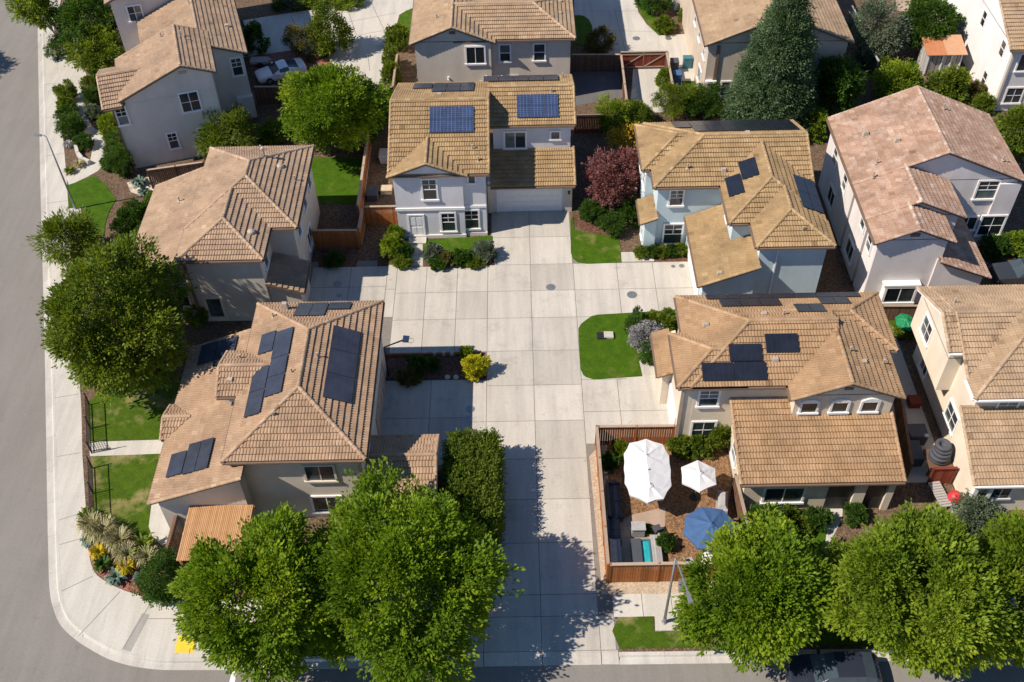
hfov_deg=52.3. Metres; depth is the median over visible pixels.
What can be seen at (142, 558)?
grass clump
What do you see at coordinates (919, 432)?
compost bin
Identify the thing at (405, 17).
lawn
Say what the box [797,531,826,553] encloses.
lawn
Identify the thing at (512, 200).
garage door
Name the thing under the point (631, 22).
driveway
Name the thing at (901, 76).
garden tree
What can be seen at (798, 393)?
beige house
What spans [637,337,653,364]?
shrub
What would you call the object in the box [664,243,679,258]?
shrub
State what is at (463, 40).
gabled house
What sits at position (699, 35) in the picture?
window
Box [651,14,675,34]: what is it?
shrub
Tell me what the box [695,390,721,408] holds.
window
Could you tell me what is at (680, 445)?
shrub
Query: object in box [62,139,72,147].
grass clump
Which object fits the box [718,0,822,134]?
conifer
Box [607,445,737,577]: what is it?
patio ground
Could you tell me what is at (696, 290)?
garage door
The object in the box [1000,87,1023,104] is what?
window
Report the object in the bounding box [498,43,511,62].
window
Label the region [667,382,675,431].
garage door
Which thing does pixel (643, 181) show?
window
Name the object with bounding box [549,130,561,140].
window
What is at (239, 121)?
bushy tree
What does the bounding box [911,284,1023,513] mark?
cream house
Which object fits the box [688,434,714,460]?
shrub
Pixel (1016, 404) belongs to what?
window
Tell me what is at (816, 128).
shrub
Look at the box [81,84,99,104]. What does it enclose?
shrub
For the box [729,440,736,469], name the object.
window
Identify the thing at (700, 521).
patio umbrella
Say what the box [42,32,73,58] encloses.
shrub
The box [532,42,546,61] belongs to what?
window
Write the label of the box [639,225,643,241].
window
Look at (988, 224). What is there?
window
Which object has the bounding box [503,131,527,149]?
window
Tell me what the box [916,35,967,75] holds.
garden shed
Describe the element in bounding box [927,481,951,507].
lounge chair
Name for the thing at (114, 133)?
shrub
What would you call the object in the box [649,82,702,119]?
shrub
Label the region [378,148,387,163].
storage box
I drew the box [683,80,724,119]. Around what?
shrub
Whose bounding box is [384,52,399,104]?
board fence
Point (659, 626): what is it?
lamp pad
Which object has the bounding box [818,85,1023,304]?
lilac grey house
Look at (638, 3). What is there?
shrub
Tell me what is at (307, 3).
shrub
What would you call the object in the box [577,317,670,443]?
driveway
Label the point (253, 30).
shrub
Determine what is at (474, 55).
window
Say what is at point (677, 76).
wheelie bin
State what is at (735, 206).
teal house
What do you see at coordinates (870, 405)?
window
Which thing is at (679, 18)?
shrub
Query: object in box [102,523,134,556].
grass clump
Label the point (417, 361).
shrub
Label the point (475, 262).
shrub
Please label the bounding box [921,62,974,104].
garden tree
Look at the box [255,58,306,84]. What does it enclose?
parked car
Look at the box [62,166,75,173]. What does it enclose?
grass clump
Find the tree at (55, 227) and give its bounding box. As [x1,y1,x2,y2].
[22,203,102,272]
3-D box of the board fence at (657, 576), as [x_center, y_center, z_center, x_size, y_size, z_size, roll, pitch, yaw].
[9.287,12.637,56.923,8.020,2.030,0.180,-1,46,0]
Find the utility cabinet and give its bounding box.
[678,578,686,592]
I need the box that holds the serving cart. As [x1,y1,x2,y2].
[631,521,645,536]
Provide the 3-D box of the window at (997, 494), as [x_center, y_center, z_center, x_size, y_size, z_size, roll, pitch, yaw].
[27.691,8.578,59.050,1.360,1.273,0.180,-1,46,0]
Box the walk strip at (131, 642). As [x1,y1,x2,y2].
[123,613,148,651]
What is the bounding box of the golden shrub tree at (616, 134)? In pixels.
[603,120,641,155]
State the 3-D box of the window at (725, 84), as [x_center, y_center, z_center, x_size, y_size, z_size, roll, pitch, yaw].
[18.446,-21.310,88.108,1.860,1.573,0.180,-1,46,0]
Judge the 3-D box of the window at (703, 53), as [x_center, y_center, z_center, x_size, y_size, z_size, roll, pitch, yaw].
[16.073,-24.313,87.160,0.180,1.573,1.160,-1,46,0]
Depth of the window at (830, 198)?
78.12 m
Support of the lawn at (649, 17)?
on the yard soil
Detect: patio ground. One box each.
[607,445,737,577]
[609,507,665,570]
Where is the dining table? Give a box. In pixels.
[702,550,712,560]
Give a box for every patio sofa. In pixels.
[605,480,622,521]
[606,512,621,546]
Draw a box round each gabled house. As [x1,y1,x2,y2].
[408,0,576,82]
[679,0,854,104]
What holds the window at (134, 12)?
in the grey house at (127, 14)
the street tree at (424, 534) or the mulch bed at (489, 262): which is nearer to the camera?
the street tree at (424, 534)
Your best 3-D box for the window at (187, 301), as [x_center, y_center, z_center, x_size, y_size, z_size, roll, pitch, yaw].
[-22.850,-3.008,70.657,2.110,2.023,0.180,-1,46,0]
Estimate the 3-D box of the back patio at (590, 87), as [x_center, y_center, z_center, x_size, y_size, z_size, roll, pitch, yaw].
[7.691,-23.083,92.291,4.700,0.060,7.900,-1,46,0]
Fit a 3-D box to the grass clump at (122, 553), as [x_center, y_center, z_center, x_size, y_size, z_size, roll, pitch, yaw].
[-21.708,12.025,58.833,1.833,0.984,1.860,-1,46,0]
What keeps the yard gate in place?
on the back patio at (644, 87)
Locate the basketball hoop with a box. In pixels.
[384,335,413,375]
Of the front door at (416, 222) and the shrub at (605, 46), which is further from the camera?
the shrub at (605, 46)
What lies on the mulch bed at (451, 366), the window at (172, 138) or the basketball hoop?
the basketball hoop
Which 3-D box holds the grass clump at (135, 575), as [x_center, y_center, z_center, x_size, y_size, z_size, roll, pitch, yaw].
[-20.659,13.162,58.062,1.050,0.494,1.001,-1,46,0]
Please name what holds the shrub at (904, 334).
on the yard soil
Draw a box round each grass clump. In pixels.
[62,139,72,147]
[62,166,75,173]
[71,158,83,166]
[74,509,107,538]
[75,506,97,523]
[79,534,94,547]
[81,513,120,546]
[88,542,110,560]
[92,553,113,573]
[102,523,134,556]
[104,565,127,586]
[110,540,138,565]
[114,556,135,574]
[129,532,158,556]
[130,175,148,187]
[131,542,159,567]
[132,570,144,583]
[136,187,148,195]
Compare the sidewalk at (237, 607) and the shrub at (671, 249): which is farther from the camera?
the shrub at (671, 249)
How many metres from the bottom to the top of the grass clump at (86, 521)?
1.209 m
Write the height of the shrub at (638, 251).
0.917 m
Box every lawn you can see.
[67,175,115,236]
[88,379,179,440]
[91,454,159,538]
[223,622,462,656]
[311,157,361,203]
[397,9,411,31]
[423,236,492,261]
[570,216,621,263]
[575,15,591,45]
[578,309,674,379]
[612,616,1022,648]
[638,6,670,34]
[682,81,694,93]
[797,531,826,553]
[889,320,896,335]
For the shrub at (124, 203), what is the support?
on the yard soil
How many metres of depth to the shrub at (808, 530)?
59.16 m
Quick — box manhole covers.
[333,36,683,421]
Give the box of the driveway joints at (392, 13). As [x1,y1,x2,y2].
[292,2,648,70]
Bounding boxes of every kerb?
[38,26,461,669]
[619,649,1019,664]
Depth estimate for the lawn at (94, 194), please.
81.87 m
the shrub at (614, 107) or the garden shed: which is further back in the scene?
the garden shed
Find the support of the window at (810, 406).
in the beige house at (798, 393)
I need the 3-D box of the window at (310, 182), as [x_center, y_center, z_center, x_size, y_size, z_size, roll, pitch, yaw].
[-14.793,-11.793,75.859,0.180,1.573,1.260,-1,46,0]
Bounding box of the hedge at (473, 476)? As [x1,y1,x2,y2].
[440,427,507,545]
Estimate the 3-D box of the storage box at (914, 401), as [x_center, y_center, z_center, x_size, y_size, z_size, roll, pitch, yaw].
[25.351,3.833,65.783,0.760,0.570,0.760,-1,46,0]
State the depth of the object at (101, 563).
58.58 m
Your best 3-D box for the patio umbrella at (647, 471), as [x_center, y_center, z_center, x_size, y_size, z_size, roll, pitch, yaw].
[7.803,8.033,60.698,2.739,2.750,4.548,-1,46,0]
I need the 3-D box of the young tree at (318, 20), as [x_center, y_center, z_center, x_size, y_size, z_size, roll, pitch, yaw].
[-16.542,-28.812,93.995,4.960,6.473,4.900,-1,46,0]
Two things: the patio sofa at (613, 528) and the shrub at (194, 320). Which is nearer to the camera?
the patio sofa at (613, 528)
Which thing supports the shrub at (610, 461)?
on the patio ground at (678, 503)
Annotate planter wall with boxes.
[73,129,90,164]
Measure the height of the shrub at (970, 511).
2.755 m
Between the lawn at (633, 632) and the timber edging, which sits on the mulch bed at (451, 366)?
the timber edging
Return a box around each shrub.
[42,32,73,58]
[52,78,77,99]
[52,102,80,125]
[53,110,86,141]
[55,95,77,109]
[72,132,94,151]
[77,75,96,91]
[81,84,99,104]
[82,102,103,120]
[96,112,117,134]
[99,145,134,177]
[99,153,116,171]
[101,128,122,144]
[101,138,123,153]
[108,206,141,242]
[118,196,141,219]
[125,196,150,221]
[129,545,189,610]
[132,225,139,241]
[142,189,152,201]
[182,304,209,328]
[240,19,270,56]
[256,116,292,145]
[270,0,286,11]
[280,22,326,62]
[282,0,304,10]
[292,0,318,8]
[317,41,336,57]
[321,249,345,268]
[331,0,366,10]
[379,60,402,86]
[379,231,404,257]
[380,45,401,69]
[382,23,409,50]
[386,224,405,238]
[390,251,414,268]
[392,240,414,258]
[395,364,425,387]
[405,353,430,376]
[422,241,443,264]
[425,356,440,371]
[428,254,447,270]
[438,249,453,267]
[451,247,475,268]
[458,345,475,361]
[460,353,492,381]
[463,256,485,268]
[471,239,498,262]
[577,197,606,221]
[582,23,617,59]
[593,91,633,132]
[593,209,627,238]
[601,451,621,471]
[611,439,628,460]
[615,195,640,228]
[620,98,658,128]
[626,319,663,353]
[632,245,649,259]
[634,0,654,7]
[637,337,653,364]
[639,0,675,13]
[639,308,665,331]
[644,243,658,257]
[645,523,652,535]
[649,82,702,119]
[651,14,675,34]
[653,243,670,258]
[654,67,673,89]
[655,307,677,331]
[655,531,676,553]
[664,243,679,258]
[665,434,693,460]
[674,241,687,256]
[677,8,682,23]
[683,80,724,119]
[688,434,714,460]
[703,424,731,451]
[742,500,790,534]
[781,502,802,524]
[795,514,816,536]
[798,103,827,143]
[800,505,834,532]
[842,501,868,528]
[853,46,886,73]
[867,55,892,75]
[872,87,900,100]
[892,323,915,339]
[916,506,967,532]
[948,487,1008,538]
[964,79,987,100]
[969,91,997,114]
[976,233,1014,263]
[1002,230,1023,257]
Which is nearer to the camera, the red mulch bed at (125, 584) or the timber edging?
the red mulch bed at (125, 584)
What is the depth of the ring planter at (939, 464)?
61.48 m
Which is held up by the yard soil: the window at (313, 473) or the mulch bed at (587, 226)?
the mulch bed at (587, 226)
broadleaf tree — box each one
[4,0,73,55]
[47,0,118,57]
[61,21,124,76]
[276,60,394,154]
[343,74,393,142]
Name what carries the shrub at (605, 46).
on the yard soil
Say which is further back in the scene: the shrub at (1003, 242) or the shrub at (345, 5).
the shrub at (345, 5)
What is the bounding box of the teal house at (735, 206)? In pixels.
[634,119,836,294]
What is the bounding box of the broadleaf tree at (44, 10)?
[4,0,73,55]
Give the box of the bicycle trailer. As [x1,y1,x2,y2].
[250,56,268,67]
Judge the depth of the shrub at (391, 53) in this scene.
92.86 m
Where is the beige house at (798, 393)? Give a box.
[650,291,906,509]
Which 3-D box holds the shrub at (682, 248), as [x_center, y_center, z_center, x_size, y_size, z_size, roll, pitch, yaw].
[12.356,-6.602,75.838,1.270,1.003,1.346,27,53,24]
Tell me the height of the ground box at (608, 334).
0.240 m
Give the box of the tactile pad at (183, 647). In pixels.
[174,636,194,652]
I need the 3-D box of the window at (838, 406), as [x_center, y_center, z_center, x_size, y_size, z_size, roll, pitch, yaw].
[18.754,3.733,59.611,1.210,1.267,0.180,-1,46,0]
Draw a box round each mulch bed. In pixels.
[88,533,159,595]
[248,50,326,69]
[318,250,357,267]
[377,239,408,266]
[384,352,486,380]
[423,252,493,266]
[573,214,619,237]
[641,251,687,261]
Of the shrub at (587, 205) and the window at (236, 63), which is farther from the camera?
the window at (236, 63)
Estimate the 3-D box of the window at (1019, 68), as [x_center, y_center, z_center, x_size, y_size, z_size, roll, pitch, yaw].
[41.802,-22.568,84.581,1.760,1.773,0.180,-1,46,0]
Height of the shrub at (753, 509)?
2.737 m
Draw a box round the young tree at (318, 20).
[305,0,357,58]
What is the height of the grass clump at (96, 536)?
1.316 m
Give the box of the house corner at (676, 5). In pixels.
[672,0,679,9]
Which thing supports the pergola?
on the yard soil
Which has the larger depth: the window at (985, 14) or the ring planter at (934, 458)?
the window at (985, 14)
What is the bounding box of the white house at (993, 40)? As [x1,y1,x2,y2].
[942,0,1023,110]
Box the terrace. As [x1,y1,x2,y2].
[896,0,909,10]
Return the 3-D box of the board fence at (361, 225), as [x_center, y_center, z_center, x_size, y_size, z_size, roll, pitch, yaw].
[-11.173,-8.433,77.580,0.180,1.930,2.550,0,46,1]
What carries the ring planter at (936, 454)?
on the ring planter at (934, 458)
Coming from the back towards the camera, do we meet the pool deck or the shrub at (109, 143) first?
the shrub at (109, 143)
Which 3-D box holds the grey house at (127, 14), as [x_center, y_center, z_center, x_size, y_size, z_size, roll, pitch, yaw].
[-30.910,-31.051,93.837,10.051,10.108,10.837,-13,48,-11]
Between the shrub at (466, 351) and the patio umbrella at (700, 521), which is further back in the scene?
the shrub at (466, 351)
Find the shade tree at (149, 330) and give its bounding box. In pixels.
[35,229,197,405]
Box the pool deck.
[649,535,663,575]
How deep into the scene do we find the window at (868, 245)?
69.90 m
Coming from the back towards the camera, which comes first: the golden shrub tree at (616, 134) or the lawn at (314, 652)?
the golden shrub tree at (616, 134)
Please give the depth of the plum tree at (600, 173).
77.71 m
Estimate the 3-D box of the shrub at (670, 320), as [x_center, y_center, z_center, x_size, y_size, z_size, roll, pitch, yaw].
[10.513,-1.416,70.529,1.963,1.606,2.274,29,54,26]
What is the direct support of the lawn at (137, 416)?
on the yard soil
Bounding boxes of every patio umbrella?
[624,439,670,503]
[681,460,715,500]
[683,506,734,551]
[895,313,912,339]
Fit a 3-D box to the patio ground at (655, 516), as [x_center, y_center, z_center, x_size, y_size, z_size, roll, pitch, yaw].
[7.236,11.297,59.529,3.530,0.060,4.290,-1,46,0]
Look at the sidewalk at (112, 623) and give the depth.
59.78 m
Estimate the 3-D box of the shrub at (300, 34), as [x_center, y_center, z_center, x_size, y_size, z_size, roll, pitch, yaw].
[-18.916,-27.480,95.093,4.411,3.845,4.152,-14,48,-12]
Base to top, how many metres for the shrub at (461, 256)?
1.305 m
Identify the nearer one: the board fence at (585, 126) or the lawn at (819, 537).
the lawn at (819, 537)
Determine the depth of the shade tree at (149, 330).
61.70 m
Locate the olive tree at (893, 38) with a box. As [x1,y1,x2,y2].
[845,0,913,58]
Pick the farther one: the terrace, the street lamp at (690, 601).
the terrace
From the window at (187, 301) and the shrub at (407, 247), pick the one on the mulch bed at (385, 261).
the shrub at (407, 247)
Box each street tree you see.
[164,500,346,681]
[296,455,525,681]
[668,502,848,675]
[811,498,1022,679]
[967,506,1023,667]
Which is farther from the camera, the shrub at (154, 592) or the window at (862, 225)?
the window at (862, 225)
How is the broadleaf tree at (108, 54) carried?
on the yard soil
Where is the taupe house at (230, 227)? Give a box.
[136,144,319,322]
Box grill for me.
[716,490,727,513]
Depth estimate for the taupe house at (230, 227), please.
70.98 m
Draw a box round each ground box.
[596,332,606,338]
[604,331,613,338]
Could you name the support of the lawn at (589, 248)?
on the yard soil
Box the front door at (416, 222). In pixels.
[407,214,425,234]
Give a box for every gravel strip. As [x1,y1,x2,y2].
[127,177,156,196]
[589,443,610,581]
[601,579,718,593]
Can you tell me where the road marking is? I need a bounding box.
[229,670,235,681]
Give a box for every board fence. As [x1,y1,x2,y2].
[146,161,203,188]
[165,515,183,568]
[253,86,307,103]
[311,229,360,248]
[356,129,371,216]
[357,207,365,247]
[363,205,397,224]
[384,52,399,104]
[571,54,620,71]
[574,114,604,132]
[595,425,609,582]
[598,424,675,444]
[608,561,713,582]
[619,54,627,104]
[665,52,675,104]
[731,474,748,525]
[848,5,862,34]
[866,48,879,75]
[883,305,917,320]
[893,377,913,478]
[926,466,957,483]
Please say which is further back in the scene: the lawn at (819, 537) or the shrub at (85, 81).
the shrub at (85, 81)
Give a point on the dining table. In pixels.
(708, 555)
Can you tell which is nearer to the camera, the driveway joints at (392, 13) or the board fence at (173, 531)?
the board fence at (173, 531)
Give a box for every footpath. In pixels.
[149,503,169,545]
[410,244,656,390]
[891,338,934,482]
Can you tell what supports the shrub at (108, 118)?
on the yard soil
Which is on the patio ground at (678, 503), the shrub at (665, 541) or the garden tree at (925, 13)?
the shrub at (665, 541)
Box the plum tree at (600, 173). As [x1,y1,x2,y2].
[578,145,639,207]
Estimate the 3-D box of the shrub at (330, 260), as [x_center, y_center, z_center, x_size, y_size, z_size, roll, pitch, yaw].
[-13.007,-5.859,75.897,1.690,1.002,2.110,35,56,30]
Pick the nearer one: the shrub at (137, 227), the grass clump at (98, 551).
the grass clump at (98, 551)
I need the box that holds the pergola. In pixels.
[176,505,254,574]
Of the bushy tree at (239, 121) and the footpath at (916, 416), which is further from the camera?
the bushy tree at (239, 121)
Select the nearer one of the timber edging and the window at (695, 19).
the timber edging
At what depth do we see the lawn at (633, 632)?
55.21 m
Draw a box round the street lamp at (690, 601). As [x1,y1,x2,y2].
[661,558,693,624]
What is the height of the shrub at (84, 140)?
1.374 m
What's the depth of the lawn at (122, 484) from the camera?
62.62 m
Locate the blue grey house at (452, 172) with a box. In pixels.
[386,73,576,243]
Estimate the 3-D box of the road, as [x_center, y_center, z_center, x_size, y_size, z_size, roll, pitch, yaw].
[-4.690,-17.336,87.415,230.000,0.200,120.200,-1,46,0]
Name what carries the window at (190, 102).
in the rose grey house at (171, 76)
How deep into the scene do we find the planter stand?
61.75 m
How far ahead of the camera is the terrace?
100.23 m
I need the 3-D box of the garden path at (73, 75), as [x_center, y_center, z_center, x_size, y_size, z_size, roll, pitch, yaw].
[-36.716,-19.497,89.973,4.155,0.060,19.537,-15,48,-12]
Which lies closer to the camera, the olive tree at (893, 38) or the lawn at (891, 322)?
the lawn at (891, 322)
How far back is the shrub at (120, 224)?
77.83 m
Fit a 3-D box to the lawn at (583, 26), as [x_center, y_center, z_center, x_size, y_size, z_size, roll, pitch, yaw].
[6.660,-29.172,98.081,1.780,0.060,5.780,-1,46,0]
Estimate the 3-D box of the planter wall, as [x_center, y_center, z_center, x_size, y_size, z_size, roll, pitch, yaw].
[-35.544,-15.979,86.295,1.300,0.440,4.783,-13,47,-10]
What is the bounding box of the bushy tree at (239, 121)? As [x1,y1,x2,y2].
[193,102,261,157]
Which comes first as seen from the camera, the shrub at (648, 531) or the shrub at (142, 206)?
the shrub at (648, 531)
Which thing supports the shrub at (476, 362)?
on the mulch bed at (451, 366)
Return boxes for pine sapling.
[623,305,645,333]
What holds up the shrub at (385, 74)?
on the yard soil
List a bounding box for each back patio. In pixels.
[573,57,622,105]
[631,68,669,112]
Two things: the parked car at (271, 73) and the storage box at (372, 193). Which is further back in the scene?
the parked car at (271, 73)
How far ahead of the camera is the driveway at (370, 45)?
99.09 m
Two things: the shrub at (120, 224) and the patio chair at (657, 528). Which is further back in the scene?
the shrub at (120, 224)
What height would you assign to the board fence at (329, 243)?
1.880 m
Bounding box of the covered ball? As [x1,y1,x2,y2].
[947,490,960,503]
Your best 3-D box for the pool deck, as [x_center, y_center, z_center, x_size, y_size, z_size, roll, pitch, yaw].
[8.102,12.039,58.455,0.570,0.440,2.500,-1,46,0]
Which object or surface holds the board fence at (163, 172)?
on the yard soil
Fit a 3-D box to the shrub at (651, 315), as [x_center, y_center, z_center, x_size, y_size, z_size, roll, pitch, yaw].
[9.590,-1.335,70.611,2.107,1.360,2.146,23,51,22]
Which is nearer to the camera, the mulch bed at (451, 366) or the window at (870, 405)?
the window at (870, 405)
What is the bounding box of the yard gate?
[621,50,667,68]
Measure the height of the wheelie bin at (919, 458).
0.870 m
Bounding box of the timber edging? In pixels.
[386,352,475,356]
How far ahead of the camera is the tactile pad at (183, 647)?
55.39 m
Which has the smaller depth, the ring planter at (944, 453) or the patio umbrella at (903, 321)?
the ring planter at (944, 453)
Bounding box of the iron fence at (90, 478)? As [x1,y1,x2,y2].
[83,392,110,512]
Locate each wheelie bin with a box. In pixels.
[670,58,678,72]
[673,70,681,85]
[682,55,692,68]
[910,440,925,466]
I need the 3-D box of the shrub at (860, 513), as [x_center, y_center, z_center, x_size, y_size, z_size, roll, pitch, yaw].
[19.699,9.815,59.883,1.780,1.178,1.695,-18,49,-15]
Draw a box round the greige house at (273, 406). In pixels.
[146,299,439,531]
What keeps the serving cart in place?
on the patio ground at (655, 516)
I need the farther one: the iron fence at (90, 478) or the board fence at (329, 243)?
the board fence at (329, 243)
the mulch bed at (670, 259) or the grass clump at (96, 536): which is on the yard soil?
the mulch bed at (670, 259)
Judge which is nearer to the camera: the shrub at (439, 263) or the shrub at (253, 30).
the shrub at (439, 263)
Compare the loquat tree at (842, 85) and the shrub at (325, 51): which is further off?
the shrub at (325, 51)
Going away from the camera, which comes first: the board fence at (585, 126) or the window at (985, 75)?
the board fence at (585, 126)
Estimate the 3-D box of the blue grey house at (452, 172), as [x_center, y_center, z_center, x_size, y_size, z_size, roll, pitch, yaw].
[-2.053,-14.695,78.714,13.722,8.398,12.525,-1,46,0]
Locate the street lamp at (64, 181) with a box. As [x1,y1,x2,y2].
[33,133,77,209]
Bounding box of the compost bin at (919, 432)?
[908,424,928,445]
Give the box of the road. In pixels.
[0,0,1023,681]
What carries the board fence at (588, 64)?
on the yard soil
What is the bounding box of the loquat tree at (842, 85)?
[809,51,867,114]
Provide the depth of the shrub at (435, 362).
68.54 m
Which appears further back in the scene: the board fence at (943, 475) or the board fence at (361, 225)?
the board fence at (361, 225)
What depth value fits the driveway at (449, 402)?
66.50 m
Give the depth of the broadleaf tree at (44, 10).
92.96 m
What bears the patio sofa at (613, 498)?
on the patio ground at (678, 503)
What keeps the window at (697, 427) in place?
in the beige house at (798, 393)
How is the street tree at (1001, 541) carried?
on the lawn at (633, 632)
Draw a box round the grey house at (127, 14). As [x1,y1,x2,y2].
[103,0,169,51]
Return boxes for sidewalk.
[44,0,223,656]
[223,597,435,621]
[612,588,1023,616]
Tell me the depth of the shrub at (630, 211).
77.75 m
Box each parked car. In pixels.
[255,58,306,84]
[783,649,882,681]
[989,258,1023,284]
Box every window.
[114,106,131,127]
[125,3,143,22]
[165,131,181,150]
[166,285,191,307]
[177,89,203,114]
[196,126,210,142]
[202,296,228,319]
[229,56,245,77]
[263,254,269,271]
[297,223,302,241]
[301,464,338,483]
[303,197,307,213]
[306,221,312,251]
[308,176,312,192]
[309,495,342,513]
[420,178,439,201]
[439,212,457,232]
[464,209,480,229]
[465,45,486,65]
[467,177,476,184]
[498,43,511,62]
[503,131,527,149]
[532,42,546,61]
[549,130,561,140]
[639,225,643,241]
[641,173,645,192]
[661,223,684,245]
[667,190,684,207]
[689,420,717,439]
[693,14,696,28]
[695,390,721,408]
[696,63,701,82]
[697,30,700,43]
[701,45,705,61]
[719,80,732,96]
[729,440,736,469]
[760,487,807,504]
[797,399,820,414]
[825,181,835,211]
[827,399,850,414]
[831,146,838,168]
[841,170,847,194]
[843,234,855,266]
[857,398,880,413]
[859,215,865,233]
[864,233,872,255]
[881,287,916,304]
[917,357,928,380]
[918,311,933,348]
[942,397,959,436]
[964,215,979,230]
[971,179,1002,200]
[973,214,1008,236]
[979,8,988,29]
[981,68,988,85]
[990,488,1014,499]
[995,402,1020,407]
[997,37,1007,60]
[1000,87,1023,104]
[1013,53,1023,72]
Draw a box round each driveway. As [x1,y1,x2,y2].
[243,0,412,84]
[308,265,396,316]
[381,380,485,464]
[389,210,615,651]
[573,262,693,316]
[574,0,693,88]
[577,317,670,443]
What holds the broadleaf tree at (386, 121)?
on the yard soil
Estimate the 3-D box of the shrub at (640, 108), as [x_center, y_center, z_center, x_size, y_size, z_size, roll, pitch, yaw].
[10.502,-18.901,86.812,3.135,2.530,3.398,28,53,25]
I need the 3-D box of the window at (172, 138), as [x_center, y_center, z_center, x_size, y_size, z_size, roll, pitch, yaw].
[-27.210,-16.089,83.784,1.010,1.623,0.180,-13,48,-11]
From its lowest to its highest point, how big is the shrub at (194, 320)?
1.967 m
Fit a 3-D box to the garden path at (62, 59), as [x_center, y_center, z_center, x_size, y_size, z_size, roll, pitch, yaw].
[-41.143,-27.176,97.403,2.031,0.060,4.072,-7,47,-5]
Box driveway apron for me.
[465,650,618,666]
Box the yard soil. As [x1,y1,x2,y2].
[54,0,1023,656]
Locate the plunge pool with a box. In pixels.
[631,538,651,573]
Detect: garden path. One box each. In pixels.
[57,61,103,183]
[59,47,74,61]
[89,440,162,455]
[825,509,842,544]
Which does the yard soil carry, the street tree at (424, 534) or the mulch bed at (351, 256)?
the mulch bed at (351, 256)
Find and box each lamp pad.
[69,207,80,214]
[655,615,678,630]
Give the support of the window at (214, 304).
in the taupe house at (230, 227)
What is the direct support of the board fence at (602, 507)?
on the yard soil
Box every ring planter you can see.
[928,450,950,465]
[929,447,950,462]
[932,446,951,459]
[934,445,952,455]
[935,438,951,451]
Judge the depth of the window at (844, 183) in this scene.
74.84 m
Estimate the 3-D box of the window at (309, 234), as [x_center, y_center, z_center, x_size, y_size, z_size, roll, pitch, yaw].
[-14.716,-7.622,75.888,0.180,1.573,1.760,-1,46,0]
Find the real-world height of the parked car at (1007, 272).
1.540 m
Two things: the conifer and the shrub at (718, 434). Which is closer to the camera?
the shrub at (718, 434)
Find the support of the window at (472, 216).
in the blue grey house at (452, 172)
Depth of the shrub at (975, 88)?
88.36 m
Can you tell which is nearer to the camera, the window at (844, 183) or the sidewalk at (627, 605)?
the sidewalk at (627, 605)
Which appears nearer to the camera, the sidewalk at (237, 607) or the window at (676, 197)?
the sidewalk at (237, 607)
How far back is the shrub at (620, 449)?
63.10 m
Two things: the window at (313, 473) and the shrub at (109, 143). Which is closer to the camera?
the window at (313, 473)
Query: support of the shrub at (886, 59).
on the yard soil
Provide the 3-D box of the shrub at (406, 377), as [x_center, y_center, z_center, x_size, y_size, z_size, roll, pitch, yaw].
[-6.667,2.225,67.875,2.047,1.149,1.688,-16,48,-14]
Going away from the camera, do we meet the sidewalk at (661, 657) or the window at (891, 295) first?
the sidewalk at (661, 657)
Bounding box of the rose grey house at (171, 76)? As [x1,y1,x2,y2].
[96,0,256,169]
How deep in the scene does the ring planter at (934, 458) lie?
61.32 m
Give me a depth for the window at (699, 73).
89.82 m
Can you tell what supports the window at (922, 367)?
in the cream house at (968, 356)
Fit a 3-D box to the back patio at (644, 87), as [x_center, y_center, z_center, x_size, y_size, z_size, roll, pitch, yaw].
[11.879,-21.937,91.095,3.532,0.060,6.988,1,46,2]
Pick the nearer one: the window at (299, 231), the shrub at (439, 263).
the window at (299, 231)
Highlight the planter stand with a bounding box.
[923,449,952,475]
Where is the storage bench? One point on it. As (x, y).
(615, 551)
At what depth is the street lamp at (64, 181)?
78.40 m
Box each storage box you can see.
[366,186,378,201]
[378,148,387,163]
[380,185,392,194]
[906,395,921,408]
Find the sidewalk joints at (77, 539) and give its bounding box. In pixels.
[46,83,180,653]
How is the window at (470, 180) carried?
in the blue grey house at (452, 172)
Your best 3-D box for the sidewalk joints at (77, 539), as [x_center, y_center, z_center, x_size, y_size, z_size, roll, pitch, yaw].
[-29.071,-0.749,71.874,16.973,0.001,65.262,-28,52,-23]
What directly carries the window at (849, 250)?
in the lilac grey house at (918, 185)
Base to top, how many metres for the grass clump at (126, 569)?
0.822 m
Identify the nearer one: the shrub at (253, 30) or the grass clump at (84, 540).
the grass clump at (84, 540)
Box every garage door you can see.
[375,360,385,434]
[496,189,561,211]
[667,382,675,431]
[687,245,699,294]
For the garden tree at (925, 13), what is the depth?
91.41 m
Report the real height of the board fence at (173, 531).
1.880 m
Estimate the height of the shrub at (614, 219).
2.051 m
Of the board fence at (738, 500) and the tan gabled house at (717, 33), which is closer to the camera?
the board fence at (738, 500)
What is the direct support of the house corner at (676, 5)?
on the yard soil
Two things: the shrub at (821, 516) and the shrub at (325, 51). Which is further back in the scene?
the shrub at (325, 51)
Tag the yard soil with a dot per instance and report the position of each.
(834, 274)
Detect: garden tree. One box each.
[866,57,929,95]
[897,0,965,50]
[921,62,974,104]
[993,103,1023,164]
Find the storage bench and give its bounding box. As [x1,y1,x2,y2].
[609,539,622,577]
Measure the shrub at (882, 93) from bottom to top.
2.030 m
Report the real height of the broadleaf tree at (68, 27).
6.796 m
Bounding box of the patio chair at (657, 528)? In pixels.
[651,524,663,534]

